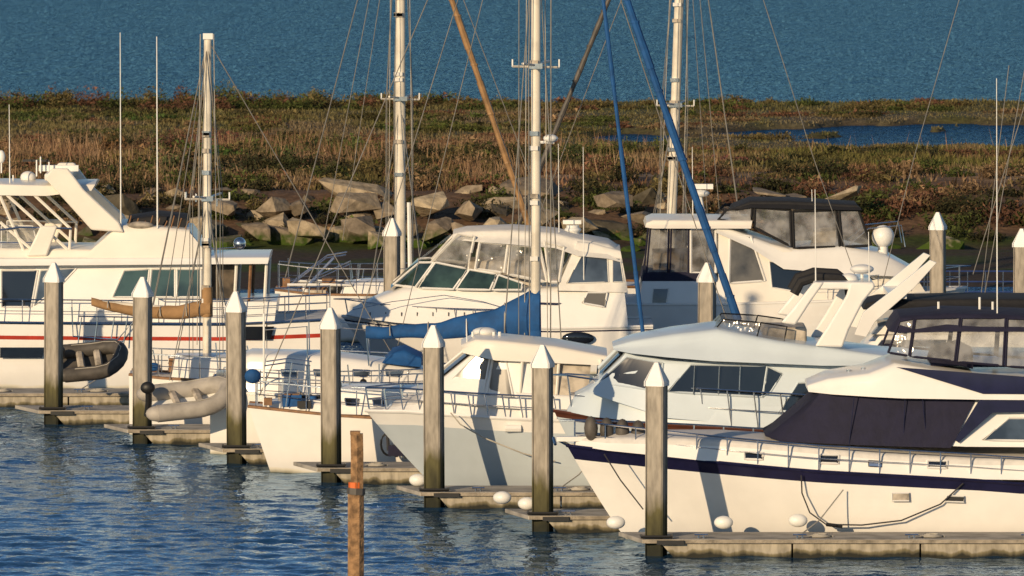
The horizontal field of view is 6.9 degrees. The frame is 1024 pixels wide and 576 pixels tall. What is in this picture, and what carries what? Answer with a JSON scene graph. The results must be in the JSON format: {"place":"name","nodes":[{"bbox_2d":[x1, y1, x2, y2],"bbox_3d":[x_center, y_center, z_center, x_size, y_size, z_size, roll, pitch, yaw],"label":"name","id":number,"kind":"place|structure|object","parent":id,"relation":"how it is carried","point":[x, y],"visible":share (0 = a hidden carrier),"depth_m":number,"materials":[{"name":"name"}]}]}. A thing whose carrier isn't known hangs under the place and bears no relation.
{"place":"outdoors","nodes":[
{"label":"outdoors","id":0,"kind":"place"},
{"bbox_2d":[493,491,510,503],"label":"boat fender","id":1,"kind":"object","parent":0,"point":[501,497],"visible":1,"depth_m":212.09,"materials":[{"name":"white plastic"}]},
{"bbox_2d":[0,0,1023,575],"bbox_3d":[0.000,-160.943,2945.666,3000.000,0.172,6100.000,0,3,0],"label":"water","id":2,"kind":"structure","parent":0,"point":[90,500],"depth_m":499.92,"materials":[{"name":"blue liquid"}]},
{"bbox_2d":[43,262,64,424],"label":"concrete pile","id":3,"kind":"object","parent":2,"relation":"in","point":[53,279],"visible":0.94,"depth_m":243.17,"materials":[{"name":"grey concrete"}]},
{"bbox_2d":[0,380,128,406],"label":"finger dock","id":4,"kind":"object","parent":2,"relation":"on","point":[11,397],"visible":0.2,"depth_m":249.84,"materials":[{"name":"grey concrete"}]},
{"bbox_2d":[15,405,128,424],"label":"finger dock","id":5,"kind":"object","parent":2,"relation":"on","point":[87,414],"visible":0.1,"depth_m":243.14,"materials":[{"name":"grey concrete"}]},
{"bbox_2d":[131,277,153,443],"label":"concrete pile","id":6,"kind":"object","parent":2,"relation":"in","point":[142,294],"visible":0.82,"depth_m":236.11,"materials":[{"name":"grey concrete"}]},
{"bbox_2d":[104,424,209,444],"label":"finger dock","id":7,"kind":"object","parent":2,"relation":"on","point":[186,434],"visible":0.13,"depth_m":236.11,"materials":[{"name":"grey concrete"}]},
{"bbox_2d":[0,33,330,387],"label":"flybridge motor yacht","id":8,"kind":"object","parent":2,"relation":"on","point":[119,258],"visible":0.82,"depth_m":257.00,"materials":[{"name":"white plastic"}]},
{"bbox_2d":[63,340,127,382],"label":"hoisted inflatable","id":9,"kind":"object","parent":8,"relation":"hanging from","point":[94,360],"visible":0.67,"depth_m":246.93,"materials":[{"name":"rubber"}]},
{"bbox_2d":[0,267,201,307],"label":"saloon windows","id":10,"kind":"structure","parent":8,"relation":"in","point":[14,283],"depth_m":257.11,"materials":[{"name":"grey glass"}]},
{"bbox_2d":[0,327,273,357],"label":"hull windows","id":11,"kind":"structure","parent":8,"relation":"in","point":[252,333],"depth_m":256.68,"materials":[{"name":"black glass"}]},
{"bbox_2d":[199,443,267,464],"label":"finger dock","id":12,"kind":"object","parent":2,"relation":"on","point":[251,453],"visible":0.09,"depth_m":229.47,"materials":[{"name":"grey concrete"}]},
{"bbox_2d":[224,291,246,463],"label":"concrete pile","id":13,"kind":"object","parent":2,"relation":"in","point":[235,309],"visible":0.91,"depth_m":229.49,"materials":[{"name":"grey concrete"}]},
{"bbox_2d":[91,33,390,433],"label":"sailboat","id":14,"kind":"object","parent":2,"relation":"on","point":[182,366],"visible":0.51,"depth_m":239.67,"materials":[{"name":"white metal"}]},
{"bbox_2d":[210,321,445,453],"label":"sailing sloop","id":15,"kind":"object","parent":2,"relation":"on","point":[401,364],"visible":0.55,"depth_m":232.51,"materials":[{"name":"white plastic"}]},
{"bbox_2d":[136,376,225,421],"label":"inflatable dinghy","id":16,"kind":"object","parent":15,"relation":"on","point":[190,399],"visible":0.98,"depth_m":231.45,"materials":[{"name":"grey rubber"}]},
{"bbox_2d":[280,369,402,376],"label":"coachroof windows","id":17,"kind":"structure","parent":15,"relation":"in","point":[392,373],"depth_m":232.45,"materials":[{"name":"black glass"}]},
{"bbox_2d":[319,307,341,482],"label":"concrete pile","id":18,"kind":"object","parent":2,"relation":"in","point":[330,325],"visible":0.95,"depth_m":223.22,"materials":[{"name":"grey concrete"}]},
{"bbox_2d":[347,431,364,575],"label":"wooden post","id":19,"kind":"object","parent":2,"relation":"in","point":[355,491],"visible":1,"depth_m":195.53,"materials":[{"name":"brown wood"}]},
{"bbox_2d":[293,462,420,484],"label":"finger dock","id":20,"kind":"object","parent":2,"relation":"on","point":[379,473],"visible":0.23,"depth_m":223.20,"materials":[{"name":"grey concrete"}]},
{"bbox_2d":[382,218,401,291],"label":"concrete pile","id":21,"kind":"object","parent":2,"relation":"in","point":[391,271],"visible":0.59,"depth_m":266.49,"materials":[{"name":"grey concrete"}]},
{"bbox_2d":[274,0,559,341],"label":"sailing boat","id":22,"kind":"object","parent":2,"relation":"on","point":[362,284],"visible":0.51,"depth_m":278.99,"materials":[{"name":"white plastic"}]},
{"bbox_2d":[421,325,444,507],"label":"concrete pile","id":23,"kind":"object","parent":2,"relation":"in","point":[433,344],"visible":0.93,"depth_m":215.74,"materials":[{"name":"grey concrete"}]},
{"bbox_2d":[351,319,606,498],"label":"hardtop express cruiser","id":24,"kind":"object","parent":2,"relation":"on","point":[487,406],"visible":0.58,"depth_m":218.49,"materials":[{"name":"white plastic"}]},
{"bbox_2d":[334,144,652,373],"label":"express cruiser","id":25,"kind":"object","parent":2,"relation":"on","point":[592,283],"visible":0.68,"depth_m":263.28,"materials":[{"name":"white plastic"}]},
{"bbox_2d":[567,256,623,283],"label":"curtain windows","id":26,"kind":"structure","parent":25,"relation":"in","point":[596,270],"depth_m":263.15,"materials":[{"name":"grey glass"}]},
{"bbox_2d":[245,0,742,472],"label":"sailing yacht blue cover","id":27,"kind":"object","parent":2,"relation":"on","point":[288,427],"visible":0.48,"depth_m":226.81,"materials":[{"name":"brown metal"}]},
{"bbox_2d":[344,398,399,406],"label":"coachroof windows","id":28,"kind":"structure","parent":27,"relation":"in","point":[353,400],"depth_m":226.29,"materials":[{"name":"black glass"}]},
{"bbox_2d":[397,471,604,508],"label":"finger dock","id":29,"kind":"object","parent":2,"relation":"on","point":[469,497],"visible":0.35,"depth_m":215.73,"materials":[{"name":"grey concrete"}]},
{"bbox_2d":[409,474,423,485],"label":"boat fender","id":30,"kind":"object","parent":29,"relation":"on","point":[416,479],"visible":1,"depth_m":217.18,"materials":[{"name":"white plastic"}]},
{"bbox_2d":[530,345,554,531],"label":"concrete pile","id":31,"kind":"object","parent":2,"relation":"in","point":[542,364],"visible":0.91,"depth_m":208.93,"materials":[{"name":"grey concrete"}]},
{"bbox_2d":[505,509,619,532],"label":"finger dock","id":32,"kind":"object","parent":2,"relation":"on","point":[576,520],"visible":0.14,"depth_m":208.92,"materials":[{"name":"grey concrete"}]},
{"bbox_2d":[518,497,531,509],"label":"boat fender","id":33,"kind":"object","parent":32,"relation":"on","point":[524,503],"visible":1,"depth_m":210.19,"materials":[{"name":"white plastic"}]},
{"bbox_2d":[516,0,738,293],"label":"sailing cutter","id":34,"kind":"object","parent":2,"relation":"on","point":[675,104],"visible":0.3,"depth_m":286.03,"materials":[{"name":"white metal"}]},
{"bbox_2d":[644,362,668,556],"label":"concrete pile","id":35,"kind":"object","parent":2,"relation":"in","point":[656,382],"visible":1,"depth_m":202.55,"materials":[{"name":"grey concrete"}]},
{"bbox_2d":[697,262,717,322],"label":"concrete pile","id":36,"kind":"object","parent":2,"relation":"in","point":[706,299],"visible":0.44,"depth_m":242.56,"materials":[{"name":"grey concrete"}]},
{"bbox_2d":[552,78,1023,538],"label":"motor yacht","id":37,"kind":"object","parent":2,"relation":"on","point":[933,441],"visible":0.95,"depth_m":204.92,"materials":[{"name":"white plastic"}]},
{"bbox_2d":[849,396,1023,443],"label":"saloon windows","id":38,"kind":"structure","parent":37,"relation":"in","point":[1011,429],"depth_m":204.89,"materials":[{"name":"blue glass"}]},
{"bbox_2d":[553,202,1023,443],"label":"flybridge sedan yacht","id":39,"kind":"object","parent":2,"relation":"on","point":[717,371],"visible":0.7,"depth_m":211.61,"materials":[{"name":"white plastic"}]},
{"bbox_2d":[597,350,807,413],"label":"saloon windows","id":40,"kind":"structure","parent":39,"relation":"in","point":[748,377],"depth_m":211.60,"materials":[{"name":"black glass"}]},
{"bbox_2d":[625,147,970,342],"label":"aft cabin motor yacht","id":41,"kind":"object","parent":2,"relation":"on","point":[760,270],"visible":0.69,"depth_m":270.51,"materials":[{"name":"white plastic"}]},
{"bbox_2d":[644,228,881,302],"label":"windows and curtains","id":42,"kind":"structure","parent":41,"relation":"in","point":[744,264],"depth_m":270.44,"materials":[{"name":"grey glass"}]},
{"bbox_2d":[619,490,1023,557],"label":"finger dock","id":43,"kind":"object","parent":2,"relation":"on","point":[804,544],"visible":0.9,"depth_m":202.52,"materials":[{"name":"grey concrete"}]},
{"bbox_2d":[606,516,624,528],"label":"boat fender","id":44,"kind":"object","parent":43,"relation":"attached to","point":[615,522],"visible":1,"depth_m":205.11,"materials":[{"name":"white plastic"}]},
{"bbox_2d":[714,516,732,528],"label":"boat fender","id":45,"kind":"object","parent":43,"relation":"attached to","point":[723,522],"visible":1,"depth_m":204.20,"materials":[{"name":"white plastic"}]},
{"bbox_2d":[788,514,807,526],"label":"boat fender","id":46,"kind":"object","parent":43,"relation":"attached to","point":[797,520],"visible":1,"depth_m":204.20,"materials":[{"name":"white plastic"}]},
{"bbox_2d":[763,0,1023,292],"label":"sailing boat","id":47,"kind":"object","parent":2,"relation":"on","point":[914,156],"visible":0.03,"depth_m":262.25,"materials":[{"name":"metal"}]},
{"bbox_2d":[851,253,1023,346],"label":"sport yacht","id":48,"kind":"object","parent":2,"relation":"on","point":[890,294],"visible":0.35,"depth_m":227.95,"materials":[{"name":"white plastic"}]},
{"bbox_2d":[877,339,947,345],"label":"saloon windows","id":49,"kind":"structure","parent":48,"relation":"in","point":[917,342],"depth_m":227.85,"materials":[{"name":"grey glass"}]},
{"bbox_2d":[928,212,946,292],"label":"concrete pile","id":50,"kind":"object","parent":2,"relation":"in","point":[937,227],"visible":0.56,"depth_m":270.02,"materials":[{"name":"grey concrete"}]},
{"bbox_2d":[920,271,1012,292],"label":"gangway","id":51,"kind":"object","parent":2,"relation":"in","point":[985,281],"visible":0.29,"depth_m":288.50,"materials":[{"name":"silver metal"}]},
{"bbox_2d":[1012,228,1023,292],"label":"concrete pile","id":52,"kind":"object","parent":2,"relation":"in","point":[1018,262],"visible":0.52,"depth_m":260.43,"materials":[{"name":"grey concrete"}]},
{"bbox_2d":[0,97,1023,288],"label":"marsh ground","id":53,"kind":"structure","parent":0,"point":[915,237],"depth_m":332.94,"materials":[{"name":"brown plant"}]},
{"bbox_2d":[0,176,964,251],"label":"riprap rocks","id":54,"kind":"object","parent":53,"relation":"on","point":[365,209],"visible":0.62,"depth_m":330.73,"materials":[{"name":"stone"}]},
{"bbox_2d":[0,79,1023,241],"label":"marsh shrubs","id":55,"kind":"object","parent":53,"relation":"on","point":[969,209],"visible":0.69,"depth_m":358.00,"materials":[{"name":"green plant"}]},
{"bbox_2d":[0,123,1023,196],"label":"dry reeds","id":56,"kind":"object","parent":53,"relation":"on","point":[67,144],"visible":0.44,"depth_m":364.83,"materials":[{"name":"brown plant"}]}
]}

